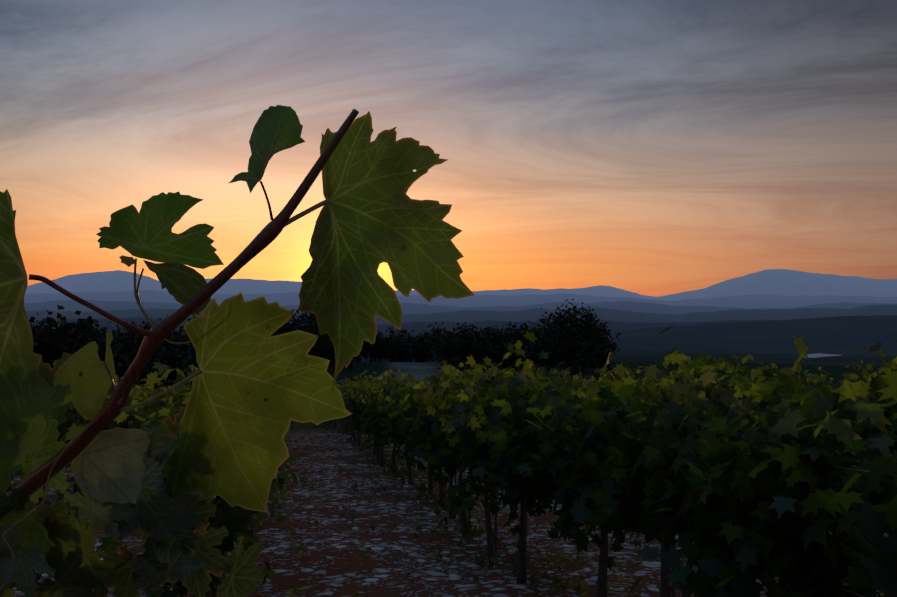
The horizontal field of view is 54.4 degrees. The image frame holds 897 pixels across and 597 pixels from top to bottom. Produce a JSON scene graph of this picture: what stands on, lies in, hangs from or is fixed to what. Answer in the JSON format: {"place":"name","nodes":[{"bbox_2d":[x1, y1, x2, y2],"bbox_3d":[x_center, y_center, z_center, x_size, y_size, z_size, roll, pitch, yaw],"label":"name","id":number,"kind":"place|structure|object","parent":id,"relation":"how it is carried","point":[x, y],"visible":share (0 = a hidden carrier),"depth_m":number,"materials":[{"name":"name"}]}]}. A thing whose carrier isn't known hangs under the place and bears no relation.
{"place":"outdoors","nodes":[
{"label":"outdoors","id":0,"kind":"place"},
{"bbox_2d":[0,199,329,590],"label":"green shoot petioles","id":1,"kind":"object","parent":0,"point":[297,217],"visible":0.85,"depth_m":0.50,"materials":[{"name":"green plant"}]},
{"bbox_2d":[0,523,55,596],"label":"leaf","id":2,"kind":"object","parent":1,"relation":"attached to","point":[23,575],"visible":0.96,"depth_m":0.51,"materials":[{"name":"green plant"}]},
{"bbox_2d":[33,551,110,596],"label":"leaf","id":3,"kind":"object","parent":1,"relation":"attached to","point":[71,579],"visible":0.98,"depth_m":0.53,"materials":[{"name":"green plant"}]},
{"bbox_2d":[43,506,108,596],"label":"leaf","id":4,"kind":"object","parent":1,"relation":"attached to","point":[78,540],"visible":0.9,"depth_m":0.53,"materials":[{"name":"green plant"}]},
{"bbox_2d":[97,545,168,596],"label":"leaf","id":5,"kind":"object","parent":1,"relation":"attached to","point":[121,579],"visible":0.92,"depth_m":0.54,"materials":[{"name":"green plant"}]},
{"bbox_2d":[109,451,190,543],"bbox_3d":[-0.188,0.122,0.538,0.059,0.055,0.029,1,-1,-34],"label":"leaf","id":6,"kind":"object","parent":1,"relation":"attached to","point":[155,515],"visible":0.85,"depth_m":0.54,"materials":[{"name":"green plant"}]},
{"bbox_2d":[125,536,206,590],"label":"leaf","id":7,"kind":"object","parent":1,"relation":"attached to","point":[173,556],"visible":0.98,"depth_m":0.53,"materials":[{"name":"green plant"}]},
{"bbox_2d":[153,407,185,463],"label":"leaf","id":8,"kind":"object","parent":1,"relation":"attached to","point":[168,446],"visible":0.44,"depth_m":0.56,"materials":[{"name":"green plant"}]},
{"bbox_2d":[137,490,214,555],"bbox_3d":[-0.177,0.139,0.561,0.079,0.054,0.018,-1,-1,31],"label":"leaf","id":9,"kind":"object","parent":1,"relation":"attached to","point":[196,513],"visible":0.52,"depth_m":0.55,"materials":[{"name":"green plant"}]},
{"bbox_2d":[0,109,358,513],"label":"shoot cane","id":10,"kind":"object","parent":1,"relation":"attached to","point":[109,412],"visible":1,"depth_m":0.50,"materials":[{"name":"brown plant"}]},
{"bbox_2d":[0,544,41,596],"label":"leaf","id":11,"kind":"object","parent":10,"relation":"attached to","point":[6,591],"visible":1,"depth_m":0.51,"materials":[{"name":"green plant"}]},
{"bbox_2d":[0,488,89,558],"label":"leaf","id":12,"kind":"object","parent":10,"relation":"attached to","point":[34,532],"visible":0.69,"depth_m":0.53,"materials":[{"name":"green plant"}]},
{"bbox_2d":[18,418,72,502],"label":"leaf","id":13,"kind":"object","parent":10,"relation":"attached to","point":[51,446],"visible":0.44,"depth_m":0.53,"materials":[{"name":"green plant"}]},
{"bbox_2d":[38,352,81,424],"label":"leaf","id":14,"kind":"object","parent":10,"relation":"attached to","point":[46,371],"visible":0.23,"depth_m":0.54,"materials":[{"name":"green plant"}]},
{"bbox_2d":[52,331,118,419],"bbox_3d":[-0.212,0.045,0.511,0.038,0.052,0.005,0,-1,-16],"label":"leaf","id":15,"kind":"object","parent":10,"relation":"attached to","point":[86,393],"visible":1,"depth_m":0.51,"materials":[{"name":"green plant"}]},
{"bbox_2d":[63,490,136,538],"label":"leaf","id":16,"kind":"object","parent":10,"relation":"attached to","point":[105,515],"visible":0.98,"depth_m":0.52,"materials":[{"name":"green plant"}]},
{"bbox_2d":[70,427,149,503],"bbox_3d":[-0.201,0.100,0.519,0.047,0.046,0.006,0,-1,-1],"label":"leaf","id":17,"kind":"object","parent":10,"relation":"attached to","point":[107,465],"visible":1,"depth_m":0.52,"materials":[{"name":"green plant"}]},
{"bbox_2d":[29,173,309,553],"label":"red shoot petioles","id":18,"kind":"object","parent":10,"relation":"attached to","point":[47,281],"visible":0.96,"depth_m":0.48,"materials":[{"name":"brown plant"}]},
{"bbox_2d":[0,189,56,494],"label":"leaf","id":19,"kind":"object","parent":18,"relation":"attached to","point":[27,391],"visible":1,"depth_m":0.45,"materials":[{"name":"green plant"}]},
{"bbox_2d":[119,255,133,266],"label":"leaf","id":20,"kind":"object","parent":18,"relation":"attached to","point":[127,261],"visible":1,"depth_m":0.51,"materials":[{"name":"green plant"}]},
{"bbox_2d":[96,192,223,268],"bbox_3d":[-0.163,-0.040,0.506,0.076,0.042,0.031,1,-1,-40],"label":"leaf","id":21,"kind":"object","parent":18,"relation":"attached to","point":[146,232],"visible":1,"depth_m":0.50,"materials":[{"name":"green plant"}]},
{"bbox_2d":[143,260,210,315],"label":"leaf","id":22,"kind":"object","parent":18,"relation":"attached to","point":[183,284],"visible":0.75,"depth_m":0.53,"materials":[{"name":"green plant"}]},
{"bbox_2d":[162,525,231,596],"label":"leaf","id":23,"kind":"object","parent":18,"relation":"attached to","point":[195,583],"visible":0.56,"depth_m":0.60,"materials":[{"name":"green plant"}]},
{"bbox_2d":[191,489,216,533],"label":"leaf","id":24,"kind":"object","parent":18,"relation":"attached to","point":[195,493],"visible":0.12,"depth_m":0.58,"materials":[{"name":"green plant"}]},
{"bbox_2d":[229,105,304,192],"bbox_3d":[-0.111,-0.086,0.508,0.066,0.052,0.012,-1,-1,38],"label":"leaf","id":25,"kind":"object","parent":18,"relation":"attached to","point":[277,128],"visible":1,"depth_m":0.50,"materials":[{"name":"green plant"}]},
{"bbox_2d":[161,292,351,512],"bbox_3d":[-0.129,0.061,0.503,0.139,0.128,0.051,0,-1,24],"label":"leaf","id":26,"kind":"object","parent":10,"relation":"attached to","point":[231,449],"visible":1,"depth_m":0.49,"materials":[{"name":"green plant"}]},
{"bbox_2d":[217,536,263,596],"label":"leaf","id":27,"kind":"object","parent":1,"relation":"attached to","point":[246,577],"visible":1,"depth_m":0.62,"materials":[{"name":"green plant"}]},
{"bbox_2d":[297,112,474,379],"bbox_3d":[-0.044,-0.028,0.506,0.117,0.160,0.032,0,-1,20],"label":"leaf","id":28,"kind":"object","parent":1,"relation":"attached to","point":[372,216],"visible":1,"depth_m":0.51,"materials":[{"name":"green plant"}]},
{"bbox_2d":[0,0,896,296],"label":"sky","id":29,"kind":"structure","parent":0,"point":[656,148],"materials":[{"name":"orange"}]},
{"bbox_2d":[6,269,896,596],"bbox_3d":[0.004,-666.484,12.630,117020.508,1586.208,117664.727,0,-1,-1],"label":"ground","id":30,"kind":"structure","parent":0,"point":[764,317],"depth_m":211.09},
{"bbox_2d":[29,299,620,391],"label":"trees","id":31,"kind":"object","parent":30,"relation":"on","point":[68,337],"materials":[{"name":"green plant"}]},
{"bbox_2d":[36,397,784,596],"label":"vineyard stakes","id":32,"kind":"object","parent":30,"relation":"on","point":[673,592],"depth_m":7.58,"materials":[{"name":"brown wood"}]},
{"bbox_2d":[10,423,887,596],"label":"stones","id":33,"kind":"object","parent":30,"relation":"on","point":[532,579],"visible":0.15,"depth_m":8.77,"materials":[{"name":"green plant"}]},
{"bbox_2d":[7,325,896,596],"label":"vineyard","id":34,"kind":"object","parent":30,"relation":"on","point":[675,449],"depth_m":4.25,"materials":[{"name":"green plant"}]},
{"bbox_2d":[67,412,896,596],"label":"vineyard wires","id":35,"kind":"object","parent":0,"point":[824,465],"depth_m":2.87,"materials":[{"name":"grey metal"}]},
{"bbox_2d":[798,353,840,357],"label":"lake water","id":36,"kind":"structure","parent":0,"point":[816,355],"depth_m":1087.93,"materials":[{"name":"grey liquid"}]}
]}

